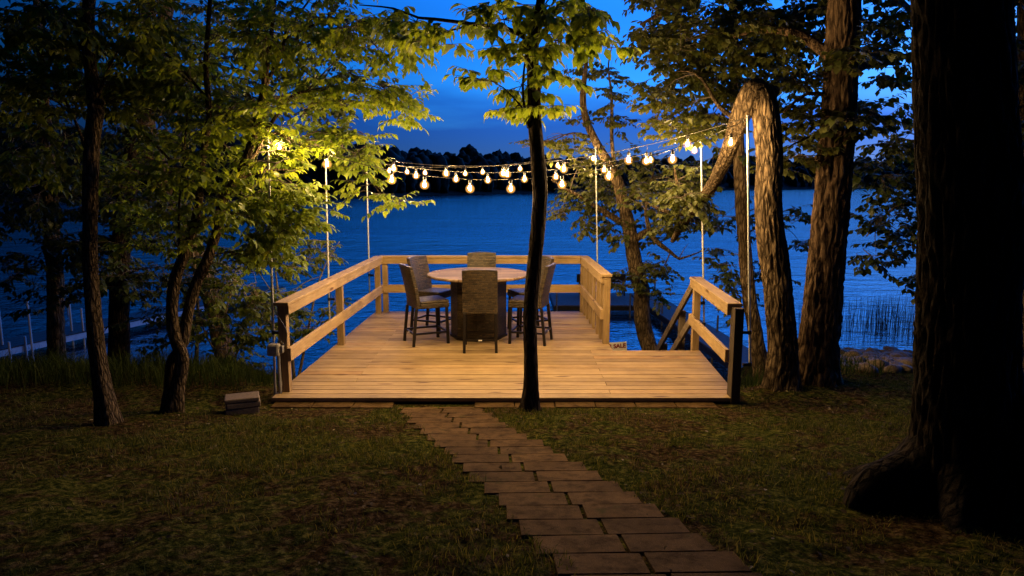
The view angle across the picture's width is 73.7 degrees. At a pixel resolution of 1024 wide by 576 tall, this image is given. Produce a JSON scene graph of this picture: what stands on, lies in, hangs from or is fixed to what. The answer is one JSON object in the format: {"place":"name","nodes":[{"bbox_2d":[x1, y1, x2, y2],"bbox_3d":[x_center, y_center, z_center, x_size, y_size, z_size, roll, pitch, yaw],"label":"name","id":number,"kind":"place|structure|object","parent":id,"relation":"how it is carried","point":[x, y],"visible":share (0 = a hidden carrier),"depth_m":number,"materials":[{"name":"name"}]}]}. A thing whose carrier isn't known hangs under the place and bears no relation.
{"place":"outdoors","nodes":[
{"label":"outdoors","id":0,"kind":"place"},
{"bbox_2d":[6,172,896,199],"bbox_3d":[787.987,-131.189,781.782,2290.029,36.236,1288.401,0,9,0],"label":"hills","id":1,"kind":"structure","parent":0,"point":[725,186],"depth_m":358.32,"materials":[{"name":"black plant"}]},
{"bbox_2d":[0,123,915,197],"bbox_3d":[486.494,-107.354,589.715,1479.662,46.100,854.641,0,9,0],"label":"forest","id":2,"kind":"object","parent":1,"relation":"on","point":[469,157],"visible":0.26,"depth_m":342.71,"materials":[{"name":"green plant"}]},
{"bbox_2d":[0,189,916,380],"bbox_3d":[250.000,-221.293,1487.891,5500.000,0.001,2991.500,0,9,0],"label":"lake","id":3,"kind":"structure","parent":0,"point":[465,224],"depth_m":47.72,"materials":[{"name":"blue liquid"}]},
{"bbox_2d":[0,285,285,362],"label":"aluminium dock","id":4,"kind":"object","parent":3,"relation":"in","point":[31,340],"visible":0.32,"depth_m":21.08,"materials":[{"name":"grey metal"}]},
{"bbox_2d":[549,274,748,368],"bbox_3d":[4.164,1.279,22.545,4.687,1.890,13.370,-1,9,-4],"label":"boat dock","id":5,"kind":"object","parent":3,"relation":"in","point":[571,301],"visible":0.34,"depth_m":25.86,"materials":[{"name":"brown wood"}]},
{"bbox_2d":[800,287,914,343],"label":"reeds","id":6,"kind":"object","parent":3,"relation":"in","point":[878,313],"visible":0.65,"depth_m":23.48,"materials":[{"name":"plant"}]},
{"bbox_2d":[0,0,1016,162],"label":"sky","id":7,"kind":"structure","parent":0,"point":[462,114],"materials":[{"name":"blue"}]},
{"bbox_2d":[0,360,1023,575],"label":"ground","id":8,"kind":"structure","parent":0,"point":[145,529],"depth_m":3.97,"materials":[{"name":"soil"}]},
{"bbox_2d":[0,0,117,361],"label":"tree","id":9,"kind":"object","parent":8,"relation":"on","point":[51,214],"visible":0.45,"depth_m":9.25,"materials":[{"name":"green plant"}]},
{"bbox_2d":[0,0,200,425],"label":"slim tree","id":10,"kind":"object","parent":8,"relation":"on","point":[81,43],"visible":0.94,"depth_m":5.90,"materials":[{"name":"green plant"}]},
{"bbox_2d":[62,0,276,368],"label":"tree","id":11,"kind":"object","parent":8,"relation":"on","point":[118,280],"visible":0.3,"depth_m":8.98,"materials":[{"name":"green plant"}]},
{"bbox_2d":[130,248,233,360],"bbox_3d":[-4.543,0.441,9.319,1.622,2.038,1.067,0,9,0],"label":"sapling","id":12,"kind":"object","parent":8,"relation":"on","point":[162,341],"visible":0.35,"depth_m":9.21,"materials":[{"name":"green plant"}]},
{"bbox_2d":[178,258,304,372],"bbox_3d":[-3.647,0.497,9.032,1.935,1.918,1.391,0,9,0],"label":"bank shrub","id":13,"kind":"object","parent":8,"relation":"on","point":[255,298],"visible":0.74,"depth_m":8.85,"materials":[{"name":"green plant"}]},
{"bbox_2d":[225,405,258,414],"bbox_3d":[-2.601,1.169,6.585,0.300,0.075,0.210,-3,9,-22],"label":"concrete block","id":14,"kind":"object","parent":8,"relation":"on","point":[251,410],"depth_m":6.49,"materials":[{"name":"grey concrete"}]},
{"bbox_2d":[226,396,260,409],"bbox_3d":[-2.589,1.102,6.580,0.305,0.055,0.220,-4,9,-23],"label":"concrete block","id":15,"kind":"object","parent":14,"relation":"on","point":[243,405],"depth_m":6.48,"materials":[{"name":"grey concrete"}]},
{"bbox_2d":[224,391,258,403],"bbox_3d":[-2.597,1.054,6.567,0.310,0.040,0.220,-3,9,-20],"label":"concrete block","id":16,"kind":"object","parent":15,"relation":"on","point":[233,398],"depth_m":6.50,"materials":[{"name":"grey concrete"}]},
{"bbox_2d":[71,0,443,412],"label":"twin stemmed tree","id":17,"kind":"object","parent":8,"relation":"on","point":[259,206],"visible":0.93,"depth_m":6.55,"materials":[{"name":"green plant"}]},
{"bbox_2d":[144,0,399,361],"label":"leaning oak","id":18,"kind":"object","parent":8,"relation":"on","point":[335,114],"visible":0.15,"depth_m":12.03,"materials":[{"name":"green plant"}]},
{"bbox_2d":[218,239,351,378],"bbox_3d":[-3.311,0.391,10.234,1.522,2.454,1.729,-8,12,-44],"label":"bank shrub","id":19,"kind":"object","parent":8,"relation":"on","point":[302,314],"visible":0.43,"depth_m":10.03,"materials":[{"name":"green plant"}]},
{"bbox_2d":[0,344,911,392],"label":"bank grass","id":20,"kind":"structure","parent":8,"relation":"on","point":[54,368],"depth_m":7.90,"materials":[{"name":"green plant"}]},
{"bbox_2d":[270,401,717,408],"bbox_3d":[-0.177,1.190,6.873,4.445,0.060,0.209,0,9,0],"label":"paver edging","id":21,"kind":"object","parent":8,"relation":"on","point":[491,404],"visible":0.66,"depth_m":6.86,"materials":[{"name":"wood"}]},
{"bbox_2d":[359,0,641,411],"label":"slender tree","id":22,"kind":"object","parent":8,"relation":"on","point":[583,37],"visible":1,"depth_m":6.10,"materials":[{"name":"green plant"}]},
{"bbox_2d":[271,255,743,403],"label":"wooden deck","id":23,"kind":"structure","parent":8,"relation":"on","point":[374,356],"depth_m":8.15,"materials":[{"name":"brown wood"}]},
{"bbox_2d":[266,130,277,394],"bbox_3d":[-2.441,-0.226,6.975,0.124,2.728,0.036,0,9,0],"label":"light pole","id":24,"kind":"object","parent":23,"relation":"attached to","point":[273,331],"visible":0.56,"depth_m":7.05,"materials":[{"name":"metal"}]},
{"bbox_2d":[268,140,286,343],"bbox_3d":[-2.369,-0.466,6.841,0.088,2.104,0.195,-6,11,-35],"label":"power cord","id":25,"kind":"object","parent":24,"relation":"attached to","point":[271,269],"visible":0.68,"depth_m":6.93,"materials":[{"name":"rubber"}]},
{"bbox_2d":[277,121,743,190],"bbox_3d":[-0.047,-1.302,6.812,4.681,0.709,0.096,0,9,0],"label":"string light","id":26,"kind":"object","parent":24,"relation":"hanging from","point":[561,176],"visible":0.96,"depth_m":6.82,"materials":[{"name":"plastic"}]},
{"bbox_2d":[267,343,284,393],"bbox_3d":[-2.424,0.869,7.037,0.159,0.605,0.108,0,9,0],"label":"outlet box","id":27,"kind":"object","parent":23,"relation":"on","point":[275,349],"visible":0.94,"depth_m":6.98,"materials":[{"name":"plastic"}]},
{"bbox_2d":[324,150,334,319],"bbox_3d":[-2.420,-0.670,9.002,0.099,2.338,0.036,0,9,0],"label":"light pole","id":28,"kind":"object","parent":23,"relation":"attached to","point":[329,299],"visible":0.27,"depth_m":9.02,"materials":[{"name":"metal"}]},
{"bbox_2d":[366,179,373,292],"bbox_3d":[-2.388,-1.013,11.428,0.096,2.245,0.036,0,9,0],"label":"light pole","id":29,"kind":"object","parent":23,"relation":"attached to","point":[369,274],"visible":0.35,"depth_m":11.43,"materials":[{"name":"metal"}]},
{"bbox_2d":[382,150,593,174],"bbox_3d":[-0.489,-2.057,11.269,3.748,0.424,0.096,0,9,0],"label":"string light","id":30,"kind":"object","parent":29,"relation":"hanging from","point":[477,166],"visible":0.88,"depth_m":11.27,"materials":[{"name":"plastic"}]},
{"bbox_2d":[399,263,449,346],"bbox_3d":[-1.205,0.206,9.270,0.595,1.089,0.450,-4,10,-26],"label":"bar chair","id":31,"kind":"object","parent":23,"relation":"on","point":[417,302],"visible":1,"depth_m":9.13,"materials":[{"name":"wicker"}]},
{"bbox_2d":[406,255,450,333],"bbox_3d":[-1.204,0.080,10.094,0.595,1.089,0.450,4,10,27],"label":"bar chair","id":32,"kind":"object","parent":23,"relation":"on","point":[418,264],"visible":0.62,"depth_m":10.08,"materials":[{"name":"wicker"}]},
{"bbox_2d":[427,267,525,341],"bbox_3d":[-0.475,0.235,9.696,1.440,0.898,1.440,0,9,0],"label":"patio table","id":33,"kind":"object","parent":23,"relation":"on","point":[475,322],"visible":0.65,"depth_m":9.45,"materials":[{"name":"brown wood"}]},
{"bbox_2d":[462,269,497,353],"bbox_3d":[-0.413,0.266,8.870,0.450,1.089,0.596,0,9,-2],"label":"bar chair","id":34,"kind":"object","parent":23,"relation":"on","point":[479,291],"visible":1,"depth_m":8.64,"materials":[{"name":"wicker"}]},
{"bbox_2d":[467,252,495,267],"bbox_3d":[-0.475,0.013,10.532,0.450,1.089,0.596,0,9,0],"label":"bar chair","id":35,"kind":"object","parent":23,"relation":"on","point":[481,259],"visible":0.26,"depth_m":10.68,"materials":[{"name":"wicker"}]},
{"bbox_2d":[507,255,553,330],"bbox_3d":[0.287,0.083,10.077,0.596,1.089,0.450,-4,9,-24],"label":"bar chair","id":36,"kind":"object","parent":23,"relation":"on","point":[546,261],"visible":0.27,"depth_m":10.06,"materials":[{"name":"wicker"}]},
{"bbox_2d":[508,263,555,345],"bbox_3d":[0.289,0.202,9.294,0.596,1.089,0.450,2,9,16],"label":"bar chair","id":37,"kind":"object","parent":23,"relation":"on","point":[517,301],"visible":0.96,"depth_m":9.14,"materials":[{"name":"wicker"}]},
{"bbox_2d":[593,147,597,262],"bbox_3d":[1.403,-1.111,11.413,0.148,2.445,0.036,0,9,0],"label":"light pole","id":38,"kind":"object","parent":23,"relation":"attached to","point":[596,205],"visible":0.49,"depth_m":11.37,"materials":[{"name":"metal"}]},
{"bbox_2d":[609,342,626,349],"bbox_3d":[1.581,1.133,10.597,0.411,0.622,0.020,0,9,0],"label":"yard sign","id":39,"kind":"object","parent":23,"relation":"on","point":[618,345],"visible":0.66,"depth_m":10.55,"materials":[{"name":"white plastic"}]},
{"bbox_2d":[700,134,705,325],"bbox_3d":[2.417,-0.715,8.712,0.207,2.435,0.036,0,9,0],"label":"light pole","id":40,"kind":"object","parent":23,"relation":"attached to","point":[703,303],"visible":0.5,"depth_m":8.73,"materials":[{"name":"metal"}]},
{"bbox_2d":[344,144,694,181],"bbox_3d":[-0.046,-1.612,8.718,4.769,0.555,0.096,1,9,3],"label":"string light","id":41,"kind":"object","parent":40,"relation":"hanging from","point":[524,172],"visible":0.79,"depth_m":8.72,"materials":[{"name":"plastic"}]},
{"bbox_2d":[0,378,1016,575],"bbox_3d":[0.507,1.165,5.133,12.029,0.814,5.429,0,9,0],"label":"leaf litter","id":42,"kind":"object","parent":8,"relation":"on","point":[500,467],"visible":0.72,"depth_m":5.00,"materials":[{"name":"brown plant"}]},
{"bbox_2d":[509,34,721,349],"bbox_3d":[1.768,-1.264,11.938,3.673,6.145,2.313,0,9,0],"label":"crooked tree","id":43,"kind":"object","parent":8,"relation":"on","point":[638,270],"visible":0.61,"depth_m":11.60,"materials":[{"name":"green plant"}]},
{"bbox_2d":[608,70,802,391],"bbox_3d":[2.075,-0.845,8.646,1.683,3.713,3.610,-2,9,-13],"label":"bent tree","id":44,"kind":"object","parent":8,"relation":"on","point":[756,100],"visible":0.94,"depth_m":7.40,"materials":[{"name":"brown plant"}]},
{"bbox_2d":[742,115,751,366],"bbox_3d":[2.394,-0.444,6.942,0.220,2.552,0.036,0,9,0],"label":"light pole","id":45,"kind":"object","parent":8,"relation":"on","point":[749,363],"visible":0.98,"depth_m":6.94,"materials":[{"name":"metal"}]},
{"bbox_2d":[344,118,743,175],"bbox_3d":[-0.043,-1.551,7.821,5.110,0.580,0.096,4,9,24],"label":"string light","id":46,"kind":"object","parent":45,"relation":"hanging from","point":[563,162],"visible":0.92,"depth_m":7.51,"materials":[{"name":"plastic"}]},
{"bbox_2d":[686,0,816,381],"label":"leafy tree","id":47,"kind":"object","parent":8,"relation":"on","point":[758,350],"visible":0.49,"depth_m":9.71,"materials":[{"name":"green plant"}]},
{"bbox_2d":[615,0,914,388],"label":"tall oak","id":48,"kind":"object","parent":8,"relation":"on","point":[845,59],"visible":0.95,"depth_m":7.70,"materials":[{"name":"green plant"}]},
{"bbox_2d":[843,350,862,356],"bbox_3d":[5.204,1.077,10.419,0.286,0.260,0.261,-1,9,-9],"label":"riprap stone","id":49,"kind":"object","parent":8,"relation":"on","point":[856,352],"visible":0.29,"depth_m":10.36,"materials":[{"name":"grey stone"}]},
{"bbox_2d":[859,363,878,373],"bbox_3d":[4.369,0.989,8.360,0.249,0.122,0.240,17,8,-33],"label":"riprap stone","id":50,"kind":"object","parent":8,"relation":"on","point":[862,365],"visible":0.69,"depth_m":8.29,"materials":[{"name":"grey stone"}]},
{"bbox_2d":[865,348,875,351],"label":"riprap stone","id":51,"kind":"object","parent":8,"relation":"on","point":[870,349],"visible":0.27,"depth_m":11.91,"materials":[{"name":"grey stone"}]},
{"bbox_2d":[863,352,878,355],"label":"riprap stone","id":52,"kind":"object","parent":8,"relation":"on","point":[867,353],"visible":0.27,"depth_m":11.03,"materials":[{"name":"grey stone"}]},
{"bbox_2d":[865,358,889,370],"bbox_3d":[4.606,1.002,8.588,0.299,0.231,0.254,4,-8,-13],"label":"riprap stone","id":53,"kind":"object","parent":8,"relation":"on","point":[877,362],"visible":0.4,"depth_m":8.50,"materials":[{"name":"grey stone"}]},
{"bbox_2d":[883,346,899,350],"bbox_3d":[7.495,1.241,13.479,0.276,0.186,0.322,-7,21,-1],"label":"riprap stone","id":54,"kind":"object","parent":8,"relation":"on","point":[886,348],"visible":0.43,"depth_m":13.46,"materials":[{"name":"grey stone"}]},
{"bbox_2d":[884,364,902,372],"bbox_3d":[4.667,1.022,8.370,0.221,0.171,0.187,-1,-5,-10],"label":"riprap stone","id":55,"kind":"object","parent":8,"relation":"on","point":[898,368],"visible":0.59,"depth_m":8.31,"materials":[{"name":"grey stone"}]},
{"bbox_2d":[889,352,902,357],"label":"riprap stone","id":56,"kind":"object","parent":8,"relation":"on","point":[896,354],"visible":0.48,"depth_m":10.62,"materials":[{"name":"grey stone"}]},
{"bbox_2d":[890,351,909,356],"bbox_3d":[6.381,1.138,11.174,0.314,0.154,0.304,6,29,-1],"label":"riprap stone","id":57,"kind":"object","parent":8,"relation":"on","point":[904,354],"visible":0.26,"depth_m":11.15,"materials":[{"name":"grey stone"}]},
{"bbox_2d":[900,358,911,366],"bbox_3d":[5.335,1.028,9.204,0.225,0.157,0.223,-4,-1,1],"label":"riprap stone","id":58,"kind":"object","parent":8,"relation":"on","point":[907,361],"visible":0.38,"depth_m":9.15,"materials":[{"name":"grey stone"}]},
{"bbox_2d":[899,364,912,372],"bbox_3d":[4.845,1.009,8.442,0.211,0.128,0.252,20,-10,-28],"label":"riprap stone","id":59,"kind":"object","parent":8,"relation":"on","point":[906,368],"visible":0.45,"depth_m":8.35,"materials":[{"name":"grey stone"}]},
{"bbox_2d":[842,0,1023,533],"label":"huge tree","id":60,"kind":"object","parent":8,"relation":"on","point":[955,457],"visible":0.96,"depth_m":3.42,"materials":[{"name":"black plant"}]},
{"bbox_2d":[846,0,1023,370],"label":"edge tree","id":61,"kind":"object","parent":8,"relation":"on","point":[904,182],"visible":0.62,"depth_m":8.52,"materials":[{"name":"green plant"}]},
{"bbox_2d":[398,407,762,575],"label":"path","id":62,"kind":"structure","parent":0,"point":[538,508],"depth_m":3.71,"materials":[{"name":"grey stone"}]}
]}

